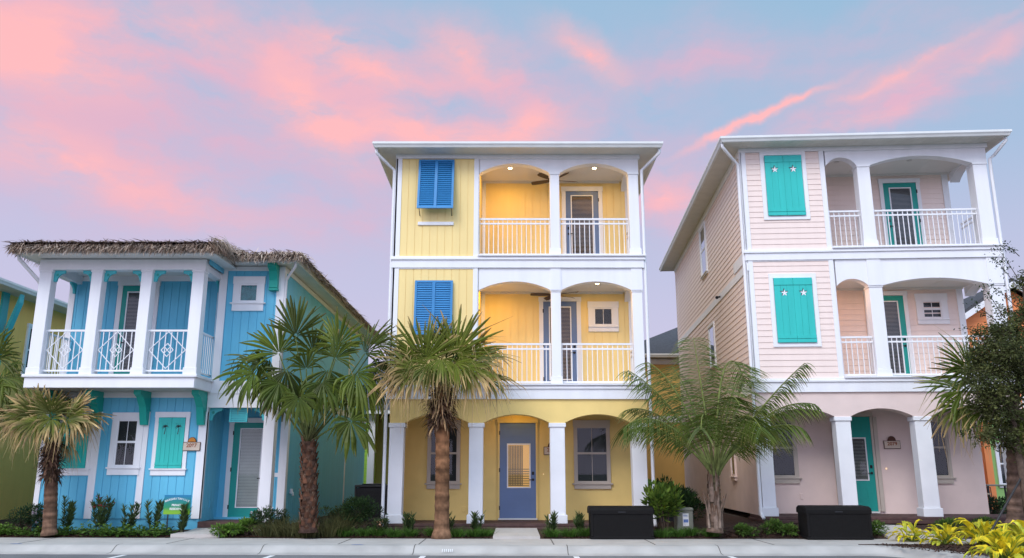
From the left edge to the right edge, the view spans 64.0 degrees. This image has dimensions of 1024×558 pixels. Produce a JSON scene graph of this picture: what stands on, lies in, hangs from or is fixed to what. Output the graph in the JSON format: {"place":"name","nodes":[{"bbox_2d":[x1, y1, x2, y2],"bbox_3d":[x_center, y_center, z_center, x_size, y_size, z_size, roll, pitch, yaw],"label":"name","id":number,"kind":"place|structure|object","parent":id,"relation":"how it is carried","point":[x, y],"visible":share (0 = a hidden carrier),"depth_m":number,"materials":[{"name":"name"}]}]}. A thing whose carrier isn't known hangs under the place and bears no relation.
{"place":"outdoors","nodes":[
{"label":"outdoors","id":0,"kind":"place"},
{"bbox_2d":[170,528,253,537],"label":"front walk","id":1,"kind":"structure","parent":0,"point":[199,533],"depth_m":18.36,"materials":[{"name":"concrete"}]},
{"bbox_2d":[363,367,389,484],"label":"two storey house","id":2,"kind":"structure","parent":0,"point":[373,462],"depth_m":38.09,"materials":[{"name":"white paint"}]},
{"bbox_2d":[0,537,801,538],"bbox_3d":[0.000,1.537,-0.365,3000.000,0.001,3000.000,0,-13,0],"label":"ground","id":3,"kind":"structure","parent":0,"point":[672,538],"depth_m":20.53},
{"bbox_2d":[0,277,67,519],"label":"two storey house","id":4,"kind":"structure","parent":3,"relation":"on","point":[19,473],"depth_m":23.87,"materials":[{"name":"green"}]},
{"bbox_2d":[20,323,32,376],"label":"window","id":5,"kind":"structure","parent":4,"relation":"in","point":[29,326],"depth_m":24.27,"materials":[{"name":"glass"}]},
{"bbox_2d":[0,236,386,537],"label":"two storey house","id":6,"kind":"structure","parent":3,"relation":"on","point":[155,334],"depth_m":19.87,"materials":[{"name":"blue wood"}]},
{"bbox_2d":[105,412,143,474],"bbox_3d":[-9.270,3.953,19.698,0.820,1.470,0.120,0,-13,0],"label":"window","id":7,"kind":"structure","parent":6,"relation":"in","point":[124,457],"depth_m":19.69,"materials":[{"name":"white paint"}]},
{"bbox_2d":[108,281,160,373],"bbox_3d":[-9.590,1.314,20.830,1.090,2.590,0.136,0,-13,0],"label":"door","id":8,"kind":"structure","parent":6,"relation":"in","point":[127,302],"depth_m":20.88,"materials":[{"name":"teal paint"}]},
{"bbox_2d":[182,437,200,450],"bbox_3d":[-7.680,3.957,19.660,0.420,0.325,0.035,0,-13,0],"label":"house number plaque","id":9,"kind":"object","parent":6,"relation":"attached to","point":[192,444],"visible":1,"depth_m":19.64,"materials":[{"name":"white"}]},
{"bbox_2d":[222,418,263,516],"bbox_3d":[-6.670,4.774,20.728,1.130,2.490,0.136,0,-13,0],"label":"door","id":10,"kind":"structure","parent":6,"relation":"in","point":[243,465],"depth_m":20.71,"materials":[{"name":"teal paint"}]},
{"bbox_2d":[230,276,265,310],"bbox_3d":[-6.600,0.368,20.549,0.880,0.880,0.120,0,-13,0],"label":"window","id":11,"kind":"structure","parent":6,"relation":"in","point":[248,291],"depth_m":20.54,"materials":[{"name":"white paint"}]},
{"bbox_2d":[644,328,684,486],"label":"two storey house","id":12,"kind":"structure","parent":3,"relation":"on","point":[661,347],"depth_m":34.70,"materials":[{"name":"yellow paint"}]},
{"bbox_2d":[980,425,1006,508],"bbox_3d":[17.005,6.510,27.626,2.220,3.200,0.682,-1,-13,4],"label":"house","id":13,"kind":"structure","parent":3,"relation":"on","point":[994,471],"depth_m":27.43,"materials":[{"name":"orange"}]},
{"bbox_2d":[993,443,1005,487],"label":"window","id":14,"kind":"structure","parent":13,"relation":"in","point":[998,456],"depth_m":27.43,"materials":[{"name":"white paint"}]},
{"bbox_2d":[0,554,898,557],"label":"street","id":15,"kind":"structure","parent":0,"point":[178,556],"depth_m":15.76,"materials":[{"name":"grey asphalt"}]},
{"bbox_2d":[0,543,989,557],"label":"kerb","id":16,"kind":"structure","parent":15,"relation":"on","point":[458,549],"depth_m":16.25,"materials":[{"name":"concrete"}]},
{"bbox_2d":[858,544,1017,554],"bbox_3d":[11.500,4.368,11.995,9.000,0.183,9.360,0,-13,0],"label":"island bed","id":17,"kind":"object","parent":15,"relation":"on","point":[961,546],"visible":0.25,"depth_m":16.04,"materials":[{"name":"brown soil"}]},
{"bbox_2d":[885,519,931,541],"bbox_3d":[8.466,5.375,17.422,1.017,0.522,0.838,-11,-17,39],"label":"variegated ginger","id":18,"kind":"object","parent":17,"relation":"on","point":[914,529],"visible":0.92,"depth_m":17.38,"materials":[{"name":"yellow plant"}]},
{"bbox_2d":[919,523,969,545],"bbox_3d":[8.721,5.160,16.502,0.865,0.535,0.876,4,-14,-15],"label":"variegated ginger","id":19,"kind":"object","parent":17,"relation":"on","point":[946,533],"visible":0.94,"depth_m":16.43,"materials":[{"name":"yellow plant"}]},
{"bbox_2d":[913,327,1023,524],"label":"fan palm","id":20,"kind":"object","parent":17,"relation":"on","point":[1014,507],"visible":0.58,"depth_m":17.11,"materials":[{"name":"green plant"}]},
{"bbox_2d":[989,478,1020,533],"bbox_3d":[9.819,4.371,16.207,1.204,1.283,0.041,4,-14,-17],"label":"bracing stake","id":21,"kind":"object","parent":20,"relation":"attached to","point":[1005,505],"visible":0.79,"depth_m":16.14,"materials":[{"name":"grey wood"}]},
{"bbox_2d":[951,517,1012,544],"bbox_3d":[9.566,5.156,16.604,1.224,0.620,1.378,-8,-15,30],"label":"variegated ginger","id":22,"kind":"object","parent":17,"relation":"on","point":[983,528],"visible":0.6,"depth_m":16.62,"materials":[{"name":"yellow plant"}]},
{"bbox_2d":[953,240,1023,513],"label":"young oak","id":23,"kind":"object","parent":17,"relation":"on","point":[1002,344],"visible":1,"depth_m":16.64,"materials":[{"name":"green plant"}]},
{"bbox_2d":[963,524,1023,557],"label":"variegated ginger","id":24,"kind":"object","parent":17,"relation":"on","point":[1003,544],"visible":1,"depth_m":13.25,"materials":[{"name":"yellow plant"}]},
{"bbox_2d":[994,519,1023,548],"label":"variegated ginger","id":25,"kind":"object","parent":17,"relation":"on","point":[1018,528],"visible":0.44,"depth_m":15.22,"materials":[{"name":"yellow plant"}]},
{"bbox_2d":[0,538,976,544],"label":"pavement","id":26,"kind":"structure","parent":0,"point":[455,541],"depth_m":17.38,"materials":[{"name":"concrete"}]},
{"bbox_2d":[587,506,654,538],"bbox_3d":[2.421,5.424,18.296,1.428,0.690,0.668,0,-13,0],"label":"storage box","id":27,"kind":"object","parent":26,"relation":"on","point":[620,522],"visible":1,"depth_m":18.00,"materials":[{"name":"plastic"}]},
{"bbox_2d":[796,505,873,539],"bbox_3d":[7.134,5.377,18.143,1.450,0.701,0.678,0,-13,1],"label":"storage box","id":28,"kind":"object","parent":26,"relation":"on","point":[834,522],"visible":0.99,"depth_m":17.85,"materials":[{"name":"plastic"}]},
{"bbox_2d":[0,503,1012,538],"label":"planting bed","id":29,"kind":"object","parent":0,"point":[730,522],"visible":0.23,"depth_m":18.88,"materials":[{"name":"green plant"}]},
{"bbox_2d":[0,322,31,439],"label":"fan palm","id":30,"kind":"object","parent":29,"relation":"on","point":[8,383],"visible":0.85,"depth_m":19.73,"materials":[{"name":"green plant"}]},
{"bbox_2d":[3,503,42,531],"bbox_3d":[-11.324,5.554,19.112,0.918,0.686,0.646,0,-13,0],"label":"dark shrub","id":31,"kind":"object","parent":29,"relation":"on","point":[25,516],"visible":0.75,"depth_m":19.04,"materials":[{"name":"green plant"}]},
{"bbox_2d":[31,503,42,532],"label":"dark shrub","id":32,"kind":"object","parent":29,"relation":"on","point":[39,517],"visible":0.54,"depth_m":18.78,"materials":[{"name":"green plant"}]},
{"bbox_2d":[0,383,115,535],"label":"fan palm","id":33,"kind":"object","parent":29,"relation":"on","point":[31,409],"visible":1,"depth_m":18.55,"materials":[{"name":"green plant"}]},
{"bbox_2d":[59,495,77,526],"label":"oleander shrub","id":34,"kind":"object","parent":29,"relation":"on","point":[69,517],"visible":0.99,"depth_m":18.93,"materials":[{"name":"green plant"}]},
{"bbox_2d":[0,520,178,536],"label":"ground cover","id":35,"kind":"object","parent":29,"relation":"on","point":[117,532],"visible":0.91,"depth_m":18.63,"materials":[{"name":"green plant"}]},
{"bbox_2d":[90,493,115,528],"bbox_3d":[-9.518,5.401,18.960,0.509,0.934,0.535,0,-13,0],"label":"oleander shrub","id":36,"kind":"object","parent":29,"relation":"on","point":[102,506],"visible":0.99,"depth_m":18.92,"materials":[{"name":"green plant"}]},
{"bbox_2d":[120,501,140,530],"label":"oleander shrub","id":37,"kind":"object","parent":29,"relation":"on","point":[132,518],"visible":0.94,"depth_m":18.92,"materials":[{"name":"green plant"}]},
{"bbox_2d":[144,499,163,527],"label":"oleander shrub","id":38,"kind":"object","parent":29,"relation":"on","point":[159,507],"visible":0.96,"depth_m":18.92,"materials":[{"name":"green plant"}]},
{"bbox_2d":[163,495,190,532],"bbox_3d":[-7.664,5.464,18.696,0.620,1.041,0.034,-1,-13,3],"label":"lawn sign","id":39,"kind":"object","parent":29,"relation":"on","point":[172,504],"visible":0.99,"depth_m":18.76,"materials":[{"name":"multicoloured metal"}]},
{"bbox_2d":[176,502,192,532],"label":"oleander shrub","id":40,"kind":"object","parent":29,"relation":"on","point":[183,520],"visible":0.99,"depth_m":18.62,"materials":[{"name":"green plant"}]},
{"bbox_2d":[209,521,242,537],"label":"leafy edging plant","id":41,"kind":"object","parent":29,"relation":"on","point":[229,528],"visible":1,"depth_m":18.36,"materials":[{"name":"green plant"}]},
{"bbox_2d":[234,516,258,534],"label":"leafy edging plant","id":42,"kind":"object","parent":29,"relation":"on","point":[245,521],"visible":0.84,"depth_m":18.59,"materials":[{"name":"green plant"}]},
{"bbox_2d":[249,505,280,530],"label":"dark shrub","id":43,"kind":"object","parent":29,"relation":"on","point":[259,515],"visible":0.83,"depth_m":18.65,"materials":[{"name":"green plant"}]},
{"bbox_2d":[243,518,288,536],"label":"grass clump","id":44,"kind":"object","parent":29,"relation":"on","point":[263,532],"visible":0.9,"depth_m":18.39,"materials":[{"name":"green plant"}]},
{"bbox_2d":[270,506,289,526],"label":"dark shrub","id":45,"kind":"object","parent":29,"relation":"on","point":[285,510],"visible":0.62,"depth_m":18.74,"materials":[{"name":"green plant"}]},
{"bbox_2d":[266,513,300,536],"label":"grass clump","id":46,"kind":"object","parent":29,"relation":"on","point":[287,533],"visible":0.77,"depth_m":18.36,"materials":[{"name":"green plant"}]},
{"bbox_2d":[281,515,329,537],"bbox_3d":[-4.547,5.537,18.356,1.426,0.493,1.371,0,-13,0],"label":"grass clump","id":47,"kind":"object","parent":29,"relation":"on","point":[303,535],"visible":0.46,"depth_m":18.25,"materials":[{"name":"green plant"}]},
{"bbox_2d":[212,295,406,532],"bbox_3d":[-4.583,2.997,18.826,4.385,5.411,2.295,0,-13,0],"label":"fan palm","id":48,"kind":"object","parent":29,"relation":"on","point":[290,395],"visible":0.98,"depth_m":18.66,"materials":[{"name":"green plant"}]},
{"bbox_2d":[317,505,351,524],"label":"dark shrub","id":49,"kind":"object","parent":29,"relation":"on","point":[337,510],"visible":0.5,"depth_m":18.83,"materials":[{"name":"green plant"}]},
{"bbox_2d":[314,514,358,537],"bbox_3d":[-4.168,5.523,18.447,1.213,0.540,1.207,-8,-16,31],"label":"grass clump","id":50,"kind":"object","parent":29,"relation":"on","point":[326,532],"visible":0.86,"depth_m":18.28,"materials":[{"name":"green plant"}]},
{"bbox_2d":[318,507,370,533],"bbox_3d":[-3.857,5.468,18.646,1.385,0.680,1.400,12,-18,-42],"label":"grass clump","id":51,"kind":"object","parent":29,"relation":"on","point":[346,522],"visible":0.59,"depth_m":18.51,"materials":[{"name":"green plant"}]},
{"bbox_2d":[336,525,353,536],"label":"grassy tuft","id":52,"kind":"object","parent":29,"relation":"on","point":[345,533],"visible":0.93,"depth_m":18.35,"materials":[{"name":"green plant"}]},
{"bbox_2d":[347,526,374,536],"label":"grassy tuft","id":53,"kind":"object","parent":29,"relation":"on","point":[359,531],"visible":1,"depth_m":18.39,"materials":[{"name":"green plant"}]},
{"bbox_2d":[338,495,388,531],"bbox_3d":[-3.385,5.367,18.742,1.181,0.896,0.721,4,-14,-16],"label":"dark shrub","id":54,"kind":"object","parent":29,"relation":"on","point":[356,502],"visible":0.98,"depth_m":18.64,"materials":[{"name":"green plant"}]},
{"bbox_2d":[354,483,387,520],"bbox_3d":[-3.825,6.170,22.688,0.950,0.980,0.850,0,-13,0],"label":"condenser unit","id":55,"kind":"object","parent":29,"relation":"on","point":[373,490],"visible":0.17,"depth_m":22.36,"materials":[{"name":"black metal"}]},
{"bbox_2d":[370,526,386,535],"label":"grassy tuft","id":56,"kind":"object","parent":29,"relation":"on","point":[378,533],"visible":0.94,"depth_m":18.43,"materials":[{"name":"green plant"}]},
{"bbox_2d":[371,516,390,531],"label":"rose shrub","id":57,"kind":"object","parent":29,"relation":"on","point":[383,521],"visible":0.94,"depth_m":18.58,"materials":[{"name":"green plant"}]},
{"bbox_2d":[384,527,403,536],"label":"grassy tuft","id":58,"kind":"object","parent":29,"relation":"on","point":[393,533],"visible":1,"depth_m":18.31,"materials":[{"name":"green plant"}]},
{"bbox_2d":[401,512,415,530],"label":"shrub","id":59,"kind":"object","parent":29,"relation":"on","point":[408,523],"visible":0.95,"depth_m":18.79,"materials":[{"name":"green plant"}]},
{"bbox_2d":[400,526,423,536],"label":"grassy tuft","id":60,"kind":"object","parent":29,"relation":"on","point":[408,533],"visible":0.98,"depth_m":18.35,"materials":[{"name":"green plant"}]},
{"bbox_2d":[363,304,531,538],"bbox_3d":[-1.567,3.180,18.772,4.019,5.288,2.347,0,-13,0],"label":"fan palm","id":61,"kind":"object","parent":29,"relation":"on","point":[440,415],"visible":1,"depth_m":18.58,"materials":[{"name":"green plant"}]},
{"bbox_2d":[450,527,469,536],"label":"grassy tuft","id":62,"kind":"object","parent":29,"relation":"on","point":[458,533],"visible":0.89,"depth_m":18.27,"materials":[{"name":"green plant"}]},
{"bbox_2d":[462,525,484,536],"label":"grassy tuft","id":63,"kind":"object","parent":29,"relation":"on","point":[475,532],"visible":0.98,"depth_m":18.31,"materials":[{"name":"green plant"}]},
{"bbox_2d":[469,511,484,528],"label":"shrub","id":64,"kind":"object","parent":29,"relation":"on","point":[474,522],"visible":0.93,"depth_m":18.70,"materials":[{"name":"green plant"}]},
{"bbox_2d":[471,525,496,536],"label":"grassy tuft","id":65,"kind":"object","parent":29,"relation":"on","point":[486,532],"visible":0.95,"depth_m":18.37,"materials":[{"name":"green plant"}]},
{"bbox_2d":[0,523,1001,557],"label":"mulch chips","id":66,"kind":"object","parent":29,"relation":"on","point":[726,536],"visible":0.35,"depth_m":18.25,"materials":[{"name":"brown wood"}]},
{"bbox_2d":[493,528,539,538],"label":"front walk","id":67,"kind":"structure","parent":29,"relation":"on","point":[517,533],"depth_m":18.47,"materials":[{"name":"concrete"}]},
{"bbox_2d":[372,141,662,538],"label":"three storey house","id":68,"kind":"structure","parent":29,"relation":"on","point":[488,228],"depth_m":21.09,"materials":[{"name":"yellow paint"}]},
{"bbox_2d":[425,420,461,488],"bbox_3d":[-1.765,4.532,21.205,0.950,1.740,0.120,0,-13,0],"label":"window","id":69,"kind":"structure","parent":68,"relation":"in","point":[454,440],"depth_m":21.17,"materials":[{"name":"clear glass"}]},
{"bbox_2d":[497,418,537,519],"bbox_3d":[0.148,4.881,21.114,1.065,2.540,0.136,0,-13,0],"label":"door","id":70,"kind":"structure","parent":68,"relation":"in","point":[517,499],"depth_m":21.09,"materials":[{"name":"paint"}]},
{"bbox_2d":[531,172,575,184],"bbox_3d":[1.157,-2.733,22.248,1.273,0.300,1.252,0,-13,0],"label":"ceiling fan","id":71,"kind":"object","parent":68,"relation":"hanging from","point":[542,175],"visible":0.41,"depth_m":22.24,"materials":[{"name":"brown wood"}]},
{"bbox_2d":[530,291,578,299],"bbox_3d":[1.100,0.340,21.471,1.242,0.300,1.277,0,-13,0],"label":"ceiling fan","id":72,"kind":"object","parent":68,"relation":"hanging from","point":[548,295],"visible":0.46,"depth_m":21.44,"materials":[{"name":"brown wood"}]},
{"bbox_2d":[538,297,581,380],"bbox_3d":[1.290,1.709,21.867,1.150,2.500,0.136,0,-13,0],"label":"door","id":73,"kind":"structure","parent":68,"relation":"in","point":[570,307],"depth_m":21.91,"materials":[{"name":"paint"}]},
{"bbox_2d":[561,186,603,253],"bbox_3d":[1.945,-1.424,22.611,1.160,2.360,0.136,0,-13,0],"label":"door","id":74,"kind":"structure","parent":68,"relation":"in","point":[577,201],"depth_m":22.67,"materials":[{"name":"paint"}]},
{"bbox_2d":[572,420,612,488],"bbox_3d":[2.070,4.532,21.205,1.040,1.740,0.120,0,-13,0],"label":"window","id":75,"kind":"structure","parent":68,"relation":"in","point":[592,464],"depth_m":21.20,"materials":[{"name":"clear glass"}]},
{"bbox_2d":[587,301,618,331],"bbox_3d":[2.455,1.010,22.041,0.834,0.820,0.120,0,-13,0],"label":"window","id":76,"kind":"structure","parent":68,"relation":"in","point":[602,315],"depth_m":22.04,"materials":[{"name":"white paint"}]},
{"bbox_2d":[544,511,557,529],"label":"shrub","id":77,"kind":"object","parent":29,"relation":"on","point":[552,524],"visible":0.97,"depth_m":18.66,"materials":[{"name":"green plant"}]},
{"bbox_2d":[539,527,564,536],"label":"grassy tuft","id":78,"kind":"object","parent":29,"relation":"on","point":[551,533],"visible":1,"depth_m":18.22,"materials":[{"name":"green plant"}]},
{"bbox_2d":[558,526,581,536],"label":"grassy tuft","id":79,"kind":"object","parent":29,"relation":"on","point":[570,533],"visible":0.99,"depth_m":18.27,"materials":[{"name":"green plant"}]},
{"bbox_2d":[573,511,584,531],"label":"shrub","id":80,"kind":"object","parent":29,"relation":"on","point":[578,521],"visible":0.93,"depth_m":18.70,"materials":[{"name":"green plant"}]},
{"bbox_2d":[640,478,685,530],"bbox_3d":[3.444,5.195,18.713,1.071,1.256,0.691,0,-13,0],"label":"tall green shrub","id":81,"kind":"object","parent":29,"relation":"on","point":[660,498],"visible":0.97,"depth_m":18.64,"materials":[{"name":"green plant"}]},
{"bbox_2d":[654,528,672,537],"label":"grassy tuft","id":82,"kind":"object","parent":29,"relation":"on","point":[660,533],"visible":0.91,"depth_m":18.20,"materials":[{"name":"green plant"}]},
{"bbox_2d":[669,527,688,536],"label":"grassy tuft","id":83,"kind":"object","parent":29,"relation":"on","point":[681,533],"visible":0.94,"depth_m":18.25,"materials":[{"name":"green plant"}]},
{"bbox_2d":[674,507,693,531],"bbox_3d":[3.970,5.586,18.973,0.410,0.580,0.350,1,-13,-4],"label":"utility box","id":84,"kind":"object","parent":29,"relation":"on","point":[684,519],"visible":0.74,"depth_m":18.84,"materials":[{"name":"paint"}]},
{"bbox_2d":[672,484,705,519],"bbox_3d":[4.136,5.380,19.514,1.082,0.991,0.945,0,-13,0],"label":"tall green shrub","id":85,"kind":"object","parent":29,"relation":"on","point":[689,498],"visible":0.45,"depth_m":19.46,"materials":[{"name":"green plant"}]},
{"bbox_2d":[679,525,702,535],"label":"grassy tuft","id":86,"kind":"object","parent":29,"relation":"on","point":[692,532],"visible":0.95,"depth_m":18.31,"materials":[{"name":"green plant"}]},
{"bbox_2d":[697,527,723,536],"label":"grassy tuft","id":87,"kind":"object","parent":29,"relation":"on","point":[708,534],"visible":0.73,"depth_m":18.21,"materials":[{"name":"green plant"}]},
{"bbox_2d":[610,337,826,532],"bbox_3d":[4.575,3.388,18.519,4.953,4.524,4.060,0,-13,0],"label":"feather palm","id":88,"kind":"object","parent":29,"relation":"on","point":[718,460],"visible":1,"depth_m":18.47,"materials":[{"name":"green plant"}]},
{"bbox_2d":[733,522,760,536],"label":"leafy edging plant","id":89,"kind":"object","parent":29,"relation":"on","point":[745,529],"visible":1,"depth_m":18.31,"materials":[{"name":"green plant"}]},
{"bbox_2d":[758,517,784,534],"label":"leafy edging plant","id":90,"kind":"object","parent":29,"relation":"on","point":[771,522],"visible":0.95,"depth_m":18.40,"materials":[{"name":"green plant"}]},
{"bbox_2d":[775,522,798,536],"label":"leafy edging plant","id":91,"kind":"object","parent":29,"relation":"on","point":[786,527],"visible":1,"depth_m":18.26,"materials":[{"name":"green plant"}]},
{"bbox_2d":[659,129,1023,538],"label":"three storey house","id":92,"kind":"structure","parent":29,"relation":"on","point":[846,266],"depth_m":21.21,"materials":[{"name":"pink paint"}]},
{"bbox_2d":[698,221,707,279],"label":"window","id":93,"kind":"structure","parent":92,"relation":"in","point":[702,230],"depth_m":27.30,"materials":[{"name":"white paint"}]},
{"bbox_2d":[707,321,716,369],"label":"window","id":94,"kind":"structure","parent":92,"relation":"in","point":[711,328],"depth_m":25.90,"materials":[{"name":"white glass"}]},
{"bbox_2d":[729,431,736,480],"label":"window","id":95,"kind":"structure","parent":92,"relation":"in","point":[733,467],"depth_m":22.95,"materials":[{"name":"white paint"}]},
{"bbox_2d":[772,417,801,482],"bbox_3d":[6.995,4.454,21.372,0.980,1.700,0.120,-1,-13,3],"label":"window","id":96,"kind":"structure","parent":92,"relation":"in","point":[786,469],"depth_m":21.30,"materials":[{"name":"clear glass"}]},
{"bbox_2d":[831,412,880,512],"bbox_3d":[8.870,4.732,21.180,1.070,2.530,0.136,-1,-13,3],"label":"door","id":97,"kind":"structure","parent":92,"relation":"in","point":[865,464],"depth_m":21.16,"materials":[{"name":"teal paint"}]},
{"bbox_2d":[863,291,915,375],"bbox_3d":[10.067,1.538,21.863,1.150,2.480,0.136,-1,-13,3],"label":"door","id":98,"kind":"structure","parent":92,"relation":"in","point":[895,302],"depth_m":21.90,"materials":[{"name":"teal paint"}]},
{"bbox_2d":[883,436,900,448],"bbox_3d":[9.844,4.234,21.237,0.420,0.325,0.035,-1,-13,3],"label":"house number plaque","id":99,"kind":"object","parent":92,"relation":"attached to","point":[891,442],"visible":1,"depth_m":21.21,"materials":[{"name":"beige"}]},
{"bbox_2d":[877,178,926,244],"bbox_3d":[10.769,-1.638,22.574,1.130,2.370,0.136,-1,-13,3],"label":"door","id":100,"kind":"structure","parent":92,"relation":"in","point":[896,193],"depth_m":22.65,"materials":[{"name":"teal paint"}]},
{"bbox_2d":[914,293,949,323],"bbox_3d":[11.257,0.799,21.972,0.844,0.830,0.120,-1,-13,3],"label":"window","id":101,"kind":"structure","parent":92,"relation":"in","point":[943,318],"depth_m":21.96,"materials":[{"name":"white paint"}]},
{"bbox_2d":[931,416,956,483],"bbox_3d":[10.848,4.399,21.143,0.980,1.700,0.120,-1,-13,3],"label":"window","id":102,"kind":"structure","parent":92,"relation":"in","point":[944,470],"depth_m":21.09,"materials":[{"name":"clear glass"}]},
{"bbox_2d":[872,519,889,534],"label":"leafy edging plant","id":103,"kind":"object","parent":29,"relation":"on","point":[875,523],"visible":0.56,"depth_m":18.32,"materials":[{"name":"green plant"}]},
{"bbox_2d":[931,516,966,532],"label":"leafy edging plant","id":104,"kind":"object","parent":29,"relation":"on","point":[948,520],"visible":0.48,"depth_m":18.53,"materials":[{"name":"green plant"}]},
{"bbox_2d":[963,515,999,528],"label":"leafy edging plant","id":105,"kind":"object","parent":29,"relation":"on","point":[985,519],"visible":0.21,"depth_m":18.49,"materials":[{"name":"green plant"}]},
{"bbox_2d":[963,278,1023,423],"bbox_3d":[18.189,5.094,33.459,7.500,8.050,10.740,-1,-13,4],"label":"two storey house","id":106,"kind":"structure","parent":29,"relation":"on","point":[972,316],"depth_m":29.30,"materials":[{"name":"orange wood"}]},
{"bbox_2d":[988,495,1006,513],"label":"hedge shrub","id":107,"kind":"object","parent":29,"relation":"on","point":[996,505],"visible":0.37,"depth_m":21.70,"materials":[{"name":"green plant"}]},
{"bbox_2d":[0,0,1023,366],"label":"sky","id":108,"kind":"structure","parent":0,"point":[253,124],"materials":[{"name":"pink"}]},
{"bbox_2d":[872,525,940,538],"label":"front walk","id":109,"kind":"structure","parent":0,"point":[891,528],"depth_m":18.42,"materials":[{"name":"concrete"}]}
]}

